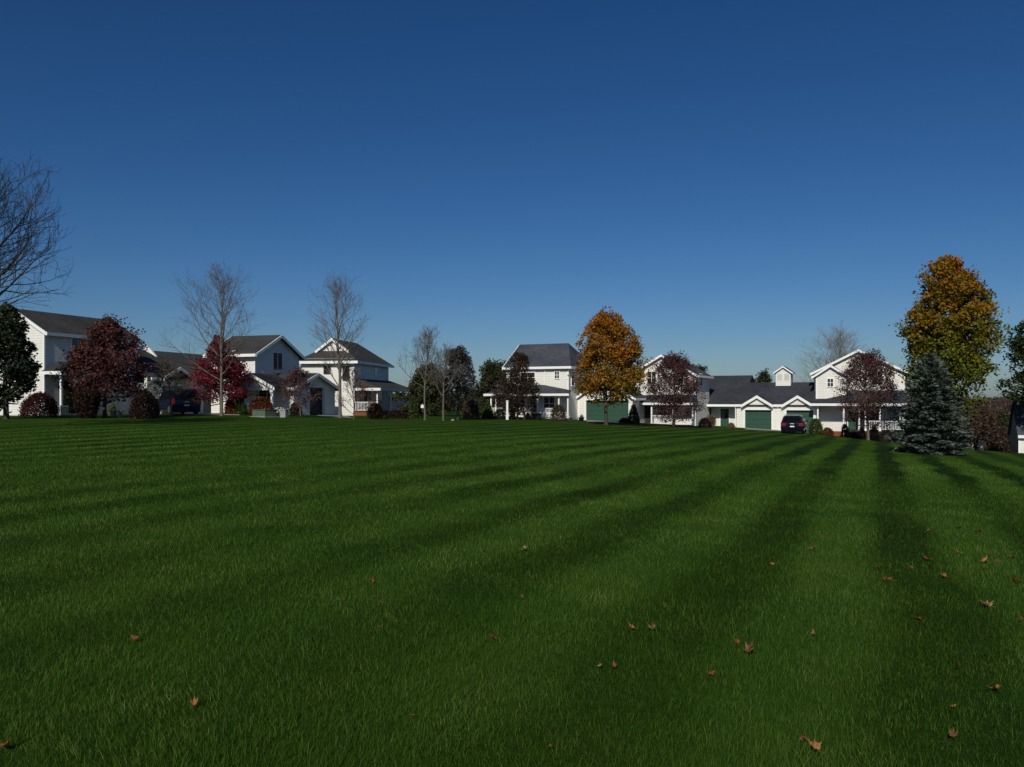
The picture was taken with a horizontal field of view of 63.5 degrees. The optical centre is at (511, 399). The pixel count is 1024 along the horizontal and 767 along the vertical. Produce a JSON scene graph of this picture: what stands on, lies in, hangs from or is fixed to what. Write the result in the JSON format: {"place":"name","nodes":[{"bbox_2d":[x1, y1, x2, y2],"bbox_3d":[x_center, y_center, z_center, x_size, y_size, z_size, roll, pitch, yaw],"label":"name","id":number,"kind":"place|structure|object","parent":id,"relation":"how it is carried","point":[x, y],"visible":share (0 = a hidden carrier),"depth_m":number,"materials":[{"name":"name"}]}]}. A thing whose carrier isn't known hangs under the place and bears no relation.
{"place":"outdoors","nodes":[
{"label":"outdoors","id":0,"kind":"place"},
{"bbox_2d":[179,413,238,414],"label":"driveway","id":1,"kind":"structure","parent":0,"point":[206,414],"depth_m":58.60,"materials":[{"name":"concrete"}]},
{"bbox_2d":[156,389,200,413],"bbox_3d":[-24.325,0.141,59.969,2.290,1.780,4.963,0,0,-38],"label":"minivan","id":2,"kind":"object","parent":1,"relation":"on","point":[195,408],"visible":0.56,"depth_m":58.24,"materials":[{"name":"blue paint"}]},
{"bbox_2d":[318,415,351,417],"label":"driveway","id":3,"kind":"structure","parent":0,"point":[343,416],"depth_m":63.08,"materials":[{"name":"concrete"}]},
{"bbox_2d":[0,405,1023,766],"bbox_3d":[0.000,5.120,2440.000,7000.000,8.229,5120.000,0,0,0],"label":"ground","id":4,"kind":"structure","parent":0,"point":[670,433],"depth_m":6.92,"materials":[{"name":"plant"}]},
{"bbox_2d":[0,301,42,418],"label":"leafy tree","id":5,"kind":"object","parent":4,"relation":"on","point":[20,368],"visible":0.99,"depth_m":45.67,"materials":[{"name":"green leaves"},{"name":"dark bark"}]},
{"bbox_2d":[0,149,75,319],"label":"bare tree","id":6,"kind":"object","parent":4,"relation":"on","point":[24,249],"visible":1,"depth_m":35.52,"materials":[{"name":"brown plant"}]},
{"bbox_2d":[18,390,60,416],"bbox_3d":[-29.116,0.283,51.080,2.489,1.723,2.279,0,0,0],"label":"shrub","id":7,"kind":"object","parent":4,"relation":"on","point":[37,402],"visible":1,"depth_m":50.47,"materials":[{"name":"red plant"}]},
{"bbox_2d":[57,405,68,414],"bbox_3d":[-29.476,0.688,53.993,0.670,0.650,0.675,0,0,18],"label":"air conditioner","id":8,"kind":"object","parent":4,"relation":"on","point":[64,409],"visible":0.59,"depth_m":53.83,"materials":[{"name":"grey paint"}]},
{"bbox_2d":[59,380,76,413],"bbox_3d":[-30.145,-0.103,55.943,1.164,2.550,1.092,0,0,0],"label":"shrub","id":9,"kind":"object","parent":4,"relation":"on","point":[67,400],"visible":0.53,"depth_m":55.86,"materials":[{"name":"green plant"}]},
{"bbox_2d":[72,389,102,418],"bbox_3d":[-24.652,0.259,48.025,1.654,1.860,1.670,0,0,0],"label":"shrub","id":10,"kind":"object","parent":4,"relation":"on","point":[81,399],"visible":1,"depth_m":47.66,"materials":[{"name":"red plant"}]},
{"bbox_2d":[46,313,154,416],"bbox_3d":[-24.725,-2.000,50.365,5.792,6.654,5.723,0,0,0],"label":"crabapple tree","id":11,"kind":"object","parent":4,"relation":"on","point":[89,354],"visible":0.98,"depth_m":49.21,"materials":[{"name":"red plant"}]},
{"bbox_2d":[0,309,210,415],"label":"white house","id":12,"kind":"structure","parent":4,"relation":"on","point":[52,336],"depth_m":57.02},
{"bbox_2d":[70,337,83,348],"bbox_3d":[-30.222,-3.723,57.616,0.090,1.230,1.280,0,0,18],"label":"window","id":13,"kind":"structure","parent":12,"relation":"in","point":[73,341],"depth_m":57.31,"materials":[{"name":"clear glass"}]},
{"bbox_2d":[162,386,182,413],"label":"garage door","id":14,"kind":"structure","parent":12,"relation":"in","point":[163,411],"depth_m":65.14,"materials":[{"name":"grey paint"}]},
{"bbox_2d":[203,387,210,412],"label":"garage door","id":15,"kind":"structure","parent":12,"relation":"in","point":[206,408],"depth_m":69.56,"materials":[{"name":"grey paint"}]},
{"bbox_2d":[108,402,116,415],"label":"shrub","id":16,"kind":"object","parent":4,"relation":"on","point":[112,406],"visible":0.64,"depth_m":55.91,"materials":[{"name":"green plant"}]},
{"bbox_2d":[108,410,124,417],"bbox_3d":[-23.903,0.881,50.000,0.840,0.490,0.400,0,0,6],"label":"stone bench","id":17,"kind":"object","parent":4,"relation":"on","point":[113,413],"visible":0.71,"depth_m":49.87,"materials":[{"name":"stone"}]},
{"bbox_2d":[128,389,159,418],"bbox_3d":[-21.767,0.299,48.905,1.783,1.847,1.921,0,0,-18],"label":"shrub","id":18,"kind":"object","parent":4,"relation":"on","point":[146,402],"visible":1,"depth_m":48.64,"materials":[{"name":"red plant"}]},
{"bbox_2d":[147,357,202,415],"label":"ornamental tree","id":19,"kind":"object","parent":4,"relation":"on","point":[167,372],"visible":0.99,"depth_m":54.98,"materials":[{"name":"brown plant"}]},
{"bbox_2d":[156,262,258,415],"bbox_3d":[-20.257,-4.284,55.961,6.313,11.276,7.467,0,0,0],"label":"bare tree","id":20,"kind":"object","parent":4,"relation":"on","point":[221,314],"visible":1,"depth_m":55.70,"materials":[{"name":"grey plant"}]},
{"bbox_2d":[186,334,256,413],"bbox_3d":[-21.131,-1.729,60.348,5.177,6.069,5.290,0,0,0],"label":"maple tree","id":21,"kind":"object","parent":4,"relation":"on","point":[233,372],"visible":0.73,"depth_m":59.34,"materials":[{"name":"red plant"}]},
{"bbox_2d":[224,399,235,413],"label":"shrub","id":22,"kind":"object","parent":4,"relation":"on","point":[229,408],"visible":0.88,"depth_m":59.77,"materials":[{"name":"orange plant"}]},
{"bbox_2d":[234,396,246,414],"bbox_3d":[-19.706,0.358,60.011,1.009,1.638,1.026,0,0,0],"label":"shrub","id":23,"kind":"object","parent":4,"relation":"on","point":[240,407],"visible":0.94,"depth_m":59.78,"materials":[{"name":"green plant"}]},
{"bbox_2d":[250,409,278,416],"bbox_3d":[-16.764,0.978,56.000,1.390,0.674,1.340,0,0,28],"label":"transformer box","id":24,"kind":"object","parent":4,"relation":"on","point":[264,412],"visible":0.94,"depth_m":55.57,"materials":[{"name":"metal"}]},
{"bbox_2d":[203,335,341,414],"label":"grey gabled house","id":25,"kind":"structure","parent":4,"relation":"on","point":[271,360],"depth_m":65.44,"materials":[{"name":"white"}]},
{"bbox_2d":[258,390,270,401],"bbox_3d":[-19.057,-0.108,63.689,1.150,2.150,0.070,0,0,18],"label":"door","id":26,"kind":"structure","parent":25,"relation":"in","point":[260,392],"depth_m":63.67,"materials":[{"name":"paint"}]},
{"bbox_2d":[272,351,282,372],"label":"window","id":27,"kind":"structure","parent":25,"relation":"in","point":[277,357],"depth_m":66.81,"materials":[{"name":"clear glass"}]},
{"bbox_2d":[310,388,321,414],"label":"garage door","id":28,"kind":"structure","parent":25,"relation":"in","point":[318,409],"depth_m":66.60,"materials":[{"name":"paint"}]},
{"bbox_2d":[279,409,289,417],"bbox_3d":[-15.427,0.921,56.000,0.520,0.570,0.480,0,0,20],"label":"utility pedestal","id":29,"kind":"object","parent":4,"relation":"on","point":[284,413],"visible":1,"depth_m":55.84,"materials":[{"name":"metal"}]},
{"bbox_2d":[278,365,322,416],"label":"ornamental tree","id":30,"kind":"object","parent":4,"relation":"on","point":[298,374],"visible":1,"depth_m":57.71,"materials":[{"name":"brown plant"}]},
{"bbox_2d":[306,270,371,417],"bbox_3d":[-12.699,-3.981,60.122,4.818,11.112,5.648,0,0,0],"label":"bare tree","id":31,"kind":"object","parent":4,"relation":"on","point":[336,315],"visible":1,"depth_m":59.90,"materials":[{"name":"grey plant"}]},
{"bbox_2d":[299,338,408,415],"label":"white house","id":32,"kind":"structure","parent":4,"relation":"on","point":[373,368],"depth_m":77.41,"materials":[{"name":"wood"}]},
{"bbox_2d":[323,366,330,373],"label":"window","id":33,"kind":"structure","parent":32,"relation":"in","point":[325,367],"depth_m":76.39,"materials":[{"name":"glass"}]},
{"bbox_2d":[342,366,349,380],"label":"window","id":34,"kind":"structure","parent":32,"relation":"in","point":[346,373],"depth_m":76.08,"materials":[{"name":"glass"}]},
{"bbox_2d":[363,391,367,410],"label":"door","id":35,"kind":"structure","parent":32,"relation":"in","point":[365,398],"depth_m":78.97,"materials":[{"name":"paint"}]},
{"bbox_2d":[378,391,382,403],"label":"window","id":36,"kind":"structure","parent":32,"relation":"in","point":[380,395],"depth_m":83.47,"materials":[{"name":"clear glass"}]},
{"bbox_2d":[334,368,379,418],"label":"ornamental tree","id":37,"kind":"object","parent":4,"relation":"on","point":[362,390],"visible":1,"depth_m":57.98,"materials":[{"name":"grey plant"}]},
{"bbox_2d":[366,402,383,418],"bbox_3d":[-10.301,0.801,61.957,1.376,1.429,1.385,0,0,0],"label":"shrub","id":38,"kind":"object","parent":4,"relation":"on","point":[377,408],"visible":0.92,"depth_m":61.70,"materials":[{"name":"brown plant"}]},
{"bbox_2d":[384,410,409,418],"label":"shrub","id":39,"kind":"object","parent":4,"relation":"on","point":[397,414],"visible":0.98,"depth_m":63.77,"materials":[{"name":"red plant"}]},
{"bbox_2d":[408,395,419,417],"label":"shrub","id":40,"kind":"object","parent":4,"relation":"on","point":[413,410],"visible":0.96,"depth_m":65.83,"materials":[{"name":"green plant"}]},
{"bbox_2d":[399,323,446,419],"bbox_3d":[-6.654,-2.011,62.174,3.608,7.576,4.358,0,0,0],"label":"bare tree","id":41,"kind":"object","parent":4,"relation":"on","point":[427,345],"visible":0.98,"depth_m":61.69,"materials":[{"name":"grey plant"}]},
{"bbox_2d":[397,363,454,415],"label":"conifer tree","id":42,"kind":"object","parent":4,"relation":"on","point":[432,392],"visible":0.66,"depth_m":76.95,"materials":[{"name":"green plant"}]},
{"bbox_2d":[423,342,466,420],"bbox_3d":[-5.057,-1.318,61.983,3.345,6.255,4.368,0,0,0],"label":"bare tree","id":43,"kind":"object","parent":4,"relation":"on","point":[445,359],"visible":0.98,"depth_m":61.74,"materials":[{"name":"grey plant"}]},
{"bbox_2d":[389,387,505,410],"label":"tree line","id":44,"kind":"object","parent":4,"relation":"on","point":[396,396],"visible":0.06,"depth_m":200.08,"materials":[{"name":"plant"}]},
{"bbox_2d":[436,343,479,419],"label":"tree","id":45,"kind":"object","parent":4,"relation":"on","point":[462,355],"visible":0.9,"depth_m":65.65,"materials":[{"name":"green plant"}]},
{"bbox_2d":[462,397,480,418],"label":"shrub","id":46,"kind":"object","parent":4,"relation":"on","point":[473,410],"visible":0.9,"depth_m":71.66,"materials":[{"name":"brown plant"}]},
{"bbox_2d":[481,401,493,418],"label":"shrub","id":47,"kind":"object","parent":4,"relation":"on","point":[488,412],"visible":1,"depth_m":73.74,"materials":[{"name":"green plant"}]},
{"bbox_2d":[470,358,506,414],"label":"conifer tree","id":48,"kind":"object","parent":4,"relation":"on","point":[490,369],"visible":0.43,"depth_m":90.46,"materials":[{"name":"green plant"}]},
{"bbox_2d":[493,408,505,418],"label":"shrub","id":49,"kind":"object","parent":4,"relation":"on","point":[499,412],"visible":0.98,"depth_m":73.75,"materials":[{"name":"green plant"}]},
{"bbox_2d":[506,396,507,419],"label":"lamp post","id":50,"kind":"object","parent":4,"relation":"on","point":[507,408],"visible":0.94,"depth_m":71.92,"materials":[{"name":"paint"}]},
{"bbox_2d":[509,404,516,418],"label":"shrub","id":51,"kind":"object","parent":4,"relation":"on","point":[512,415],"visible":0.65,"depth_m":74.87,"materials":[{"name":"green plant"}]},
{"bbox_2d":[490,349,543,418],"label":"crabapple tree","id":52,"kind":"object","parent":4,"relation":"on","point":[521,360],"visible":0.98,"depth_m":74.28,"materials":[{"name":"brown plant"}]},
{"bbox_2d":[532,413,540,419],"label":"planter","id":53,"kind":"object","parent":4,"relation":"on","point":[536,416],"visible":0.92,"depth_m":75.66,"materials":[{"name":"paint"}]},
{"bbox_2d":[549,404,567,420],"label":"shrub","id":54,"kind":"object","parent":4,"relation":"on","point":[556,412],"visible":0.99,"depth_m":76.72,"materials":[{"name":"brown plant"}]},
{"bbox_2d":[483,343,645,422],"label":"white house","id":55,"kind":"structure","parent":4,"relation":"on","point":[551,366],"depth_m":83.31,"materials":[{"name":"wood"}]},
{"bbox_2d":[522,372,535,382],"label":"window","id":56,"kind":"structure","parent":55,"relation":"in","point":[534,373],"depth_m":83.51,"materials":[{"name":"clear glass"}]},
{"bbox_2d":[529,397,539,415],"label":"door","id":57,"kind":"structure","parent":55,"relation":"in","point":[535,406],"depth_m":83.39,"materials":[{"name":"paint"}]},
{"bbox_2d":[543,397,554,409],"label":"window","id":58,"kind":"structure","parent":55,"relation":"in","point":[548,402],"depth_m":82.84,"materials":[{"name":"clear glass"}]},
{"bbox_2d":[554,371,559,378],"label":"window","id":59,"kind":"structure","parent":55,"relation":"in","point":[556,373],"depth_m":82.44,"materials":[{"name":"clear glass"}]},
{"bbox_2d":[571,371,574,385],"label":"window","id":60,"kind":"structure","parent":55,"relation":"in","point":[573,373],"depth_m":82.96,"materials":[{"name":"white glass"}]},
{"bbox_2d":[587,400,627,420],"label":"garage door","id":61,"kind":"structure","parent":55,"relation":"in","point":[618,412],"depth_m":83.43,"materials":[{"name":"green paint"}]},
{"bbox_2d":[566,305,653,424],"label":"maple tree","id":62,"kind":"object","parent":4,"relation":"on","point":[614,355],"visible":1,"depth_m":67.01,"materials":[{"name":"orange plant"}]},
{"bbox_2d":[619,417,629,422],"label":"shrub","id":63,"kind":"object","parent":4,"relation":"on","point":[623,420],"visible":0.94,"depth_m":76.83,"materials":[{"name":"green plant"}]},
{"bbox_2d":[627,404,640,423],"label":"shrub","id":64,"kind":"object","parent":4,"relation":"on","point":[633,417],"visible":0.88,"depth_m":77.71,"materials":[{"name":"green plant"}]},
{"bbox_2d":[642,423,692,426],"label":"mulch bed","id":65,"kind":"object","parent":4,"relation":"on","point":[667,424],"visible":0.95,"depth_m":81.27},
{"bbox_2d":[643,350,707,426],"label":"crabapple tree","id":66,"kind":"object","parent":4,"relation":"on","point":[674,363],"visible":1,"depth_m":73.27,"materials":[{"name":"red plant"}]},
{"bbox_2d":[694,364,710,415],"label":"deciduous tree","id":67,"kind":"object","parent":4,"relation":"on","point":[702,368],"visible":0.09,"depth_m":107.56,"materials":[{"name":"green plant"}]},
{"bbox_2d":[698,417,710,427],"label":"shrub","id":68,"kind":"object","parent":4,"relation":"on","point":[702,422],"visible":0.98,"depth_m":79.70,"materials":[{"name":"red plant"}]},
{"bbox_2d":[707,415,715,427],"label":"shrub","id":69,"kind":"object","parent":4,"relation":"on","point":[712,418],"visible":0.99,"depth_m":79.71,"materials":[{"name":"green plant"}]},
{"bbox_2d":[740,641,753,651],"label":"fallen leaf","id":70,"kind":"object","parent":4,"relation":"on","point":[748,648],"visible":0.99,"depth_m":5.75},
{"bbox_2d":[754,368,772,382],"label":"conifer tree","id":71,"kind":"object","parent":4,"relation":"on","point":[763,376],"visible":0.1,"depth_m":104.68,"materials":[{"name":"green plant"}]},
{"bbox_2d":[632,349,907,441],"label":"white duplex","id":72,"kind":"structure","parent":4,"relation":"on","point":[743,401],"depth_m":85.65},
{"bbox_2d":[645,405,650,422],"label":"door","id":73,"kind":"structure","parent":72,"relation":"in","point":[647,407],"depth_m":86.25,"materials":[{"name":"paint"}]},
{"bbox_2d":[647,371,656,384],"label":"window","id":74,"kind":"structure","parent":72,"relation":"in","point":[648,380],"depth_m":86.04,"materials":[{"name":"white glass"}]},
{"bbox_2d":[720,408,729,425],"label":"door","id":75,"kind":"structure","parent":72,"relation":"in","point":[724,412],"depth_m":89.25,"materials":[{"name":"green paint"}]},
{"bbox_2d":[746,410,770,428],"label":"garage door","id":76,"kind":"structure","parent":72,"relation":"in","point":[751,415],"depth_m":86.42,"materials":[{"name":"green paint"}]},
{"bbox_2d":[787,410,812,432],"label":"garage door","id":77,"kind":"structure","parent":72,"relation":"in","point":[807,414],"depth_m":84.31,"materials":[{"name":"green paint"}]},
{"bbox_2d":[827,378,833,386],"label":"window","id":78,"kind":"structure","parent":72,"relation":"in","point":[830,381],"depth_m":83.82,"materials":[{"name":"white glass"}]},
{"bbox_2d":[847,408,857,429],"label":"door","id":79,"kind":"structure","parent":72,"relation":"in","point":[850,424],"depth_m":82.88,"materials":[{"name":"green paint"}]},
{"bbox_2d":[868,409,882,421],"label":"window","id":80,"kind":"structure","parent":72,"relation":"in","point":[870,419],"depth_m":83.39,"materials":[{"name":"white glass"}]},
{"bbox_2d":[808,738,823,752],"bbox_3d":[1.526,1.732,4.142,0.099,0.045,0.061,28,34,36],"label":"fallen leaf","id":81,"kind":"object","parent":4,"relation":"on","point":[816,745],"visible":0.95,"depth_m":4.16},
{"bbox_2d":[793,321,869,381],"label":"poplar tree","id":82,"kind":"object","parent":4,"relation":"on","point":[838,339],"visible":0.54,"depth_m":117.92,"materials":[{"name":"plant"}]},
{"bbox_2d":[831,348,903,439],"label":"crabapple tree","id":83,"kind":"object","parent":4,"relation":"on","point":[866,362],"visible":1,"depth_m":69.55,"materials":[{"name":"brown plant"}]},
{"bbox_2d":[884,352,975,455],"bbox_3d":[22.343,0.254,44.044,4.291,5.647,4.468,0,0,0],"label":"spruce tree","id":84,"kind":"object","parent":4,"relation":"on","point":[915,434],"visible":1,"depth_m":43.33,"materials":[{"name":"green plant"}]},
{"bbox_2d":[888,253,1009,422],"bbox_3d":[30.308,-3.250,57.190,7.231,13.675,7.625,0,0,0],"label":"maple tree","id":85,"kind":"object","parent":4,"relation":"on","point":[950,290],"visible":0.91,"depth_m":55.80,"materials":[{"name":"yellow plant"}]},
{"bbox_2d":[948,728,957,736],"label":"fallen leaf","id":86,"kind":"object","parent":4,"relation":"on","point":[952,734],"visible":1,"depth_m":4.40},
{"bbox_2d":[965,412,982,449],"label":"thicket","id":87,"kind":"object","parent":4,"relation":"on","point":[975,425],"visible":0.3,"depth_m":87.35,"materials":[{"name":"brown plant"}]},
{"bbox_2d":[977,406,993,422],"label":"thicket","id":88,"kind":"object","parent":4,"relation":"on","point":[985,413],"visible":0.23,"depth_m":104.61,"materials":[{"name":"brown plant"}]},
{"bbox_2d":[975,415,1007,449],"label":"thicket","id":89,"kind":"object","parent":4,"relation":"on","point":[989,422],"visible":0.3,"depth_m":83.88,"materials":[{"name":"brown plant"}]},
{"bbox_2d":[984,422,1009,451],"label":"thicket","id":90,"kind":"object","parent":4,"relation":"on","point":[998,438],"visible":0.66,"depth_m":75.40,"materials":[{"name":"brown plant"}]},
{"bbox_2d":[997,410,1009,428],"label":"thicket","id":91,"kind":"object","parent":4,"relation":"on","point":[1003,416],"visible":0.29,"depth_m":91.56,"materials":[{"name":"green plant"}]},
{"bbox_2d":[994,320,1023,404],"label":"maple tree","id":92,"kind":"object","parent":4,"relation":"on","point":[1017,345],"visible":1,"depth_m":60.59,"materials":[{"name":"green plant"}]},
{"bbox_2d":[1007,401,1023,452],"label":"white shed","id":93,"kind":"structure","parent":4,"relation":"on","point":[1015,432],"depth_m":62.86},
{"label":"mulch bed","id":94,"kind":"structure","parent":4,"relation":"on","visible":0},
{"bbox_2d":[246,396,273,414],"bbox_3d":[-17.897,0.476,59.009,2.069,1.500,1.408,0,0,0],"label":"shrub","id":95,"kind":"object","parent":94,"relation":"on","point":[262,402],"visible":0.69,"depth_m":58.73,"materials":[{"name":"orange plant"}]},
{"bbox_2d":[289,403,303,415],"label":"shrub","id":96,"kind":"object","parent":94,"relation":"on","point":[295,412],"visible":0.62,"depth_m":59.75,"materials":[{"name":"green plant"}]},
{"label":"mulch bed","id":97,"kind":"structure","parent":4,"relation":"on","visible":0},
{"bbox_2d":[808,418,823,434],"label":"shrub","id":98,"kind":"object","parent":97,"relation":"on","point":[816,425],"visible":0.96,"depth_m":77.76,"materials":[{"name":"green plant"}]},
{"bbox_2d":[822,427,833,435],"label":"shrub","id":99,"kind":"object","parent":97,"relation":"on","point":[827,431],"visible":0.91,"depth_m":77.74,"materials":[{"name":"orange plant"}]},
{"bbox_2d":[840,423,849,437],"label":"shrub","id":100,"kind":"object","parent":97,"relation":"on","point":[845,431],"visible":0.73,"depth_m":78.86,"materials":[{"name":"green plant"}]},
{"bbox_2d":[847,431,861,438],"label":"shrub","id":101,"kind":"object","parent":97,"relation":"on","point":[854,436],"visible":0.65,"depth_m":76.38,"materials":[{"name":"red plant"}]},
{"bbox_2d":[857,427,866,439],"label":"shrub","id":102,"kind":"object","parent":97,"relation":"on","point":[861,433],"visible":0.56,"depth_m":76.85,"materials":[{"name":"red plant"}]},
{"bbox_2d":[869,426,878,440],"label":"shrub","id":103,"kind":"object","parent":97,"relation":"on","point":[874,435],"visible":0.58,"depth_m":77.84,"materials":[{"name":"green plant"}]},
{"bbox_2d":[876,429,895,442],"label":"shrub","id":104,"kind":"object","parent":97,"relation":"on","point":[885,433],"visible":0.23,"depth_m":76.53,"materials":[{"name":"red plant"}]},
{"bbox_2d":[0,0,1023,398],"label":"sky","id":105,"kind":"structure","parent":0,"point":[731,179],"materials":[{"name":"blue"}]},
{"bbox_2d":[587,420,618,422],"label":"driveway","id":106,"kind":"structure","parent":0,"point":[602,421],"depth_m":78.95,"materials":[{"name":"concrete"}]},
{"bbox_2d":[745,428,801,432],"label":"driveway","id":107,"kind":"structure","parent":0,"point":[763,429],"depth_m":81.91,"materials":[{"name":"concrete"}]},
{"bbox_2d":[781,414,807,433],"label":"parked car","id":108,"kind":"object","parent":107,"relation":"on","point":[793,423],"visible":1,"depth_m":73.50,"materials":[{"name":"blue paint"}]},
{"bbox_2d":[911,400,1011,414],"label":"hill","id":109,"kind":"structure","parent":0,"point":[989,405],"depth_m":500.23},
{"bbox_2d":[907,394,1023,416],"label":"wood","id":110,"kind":"object","parent":109,"relation":"on","point":[1003,404],"visible":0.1,"depth_m":489.18,"materials":[{"name":"plant"}]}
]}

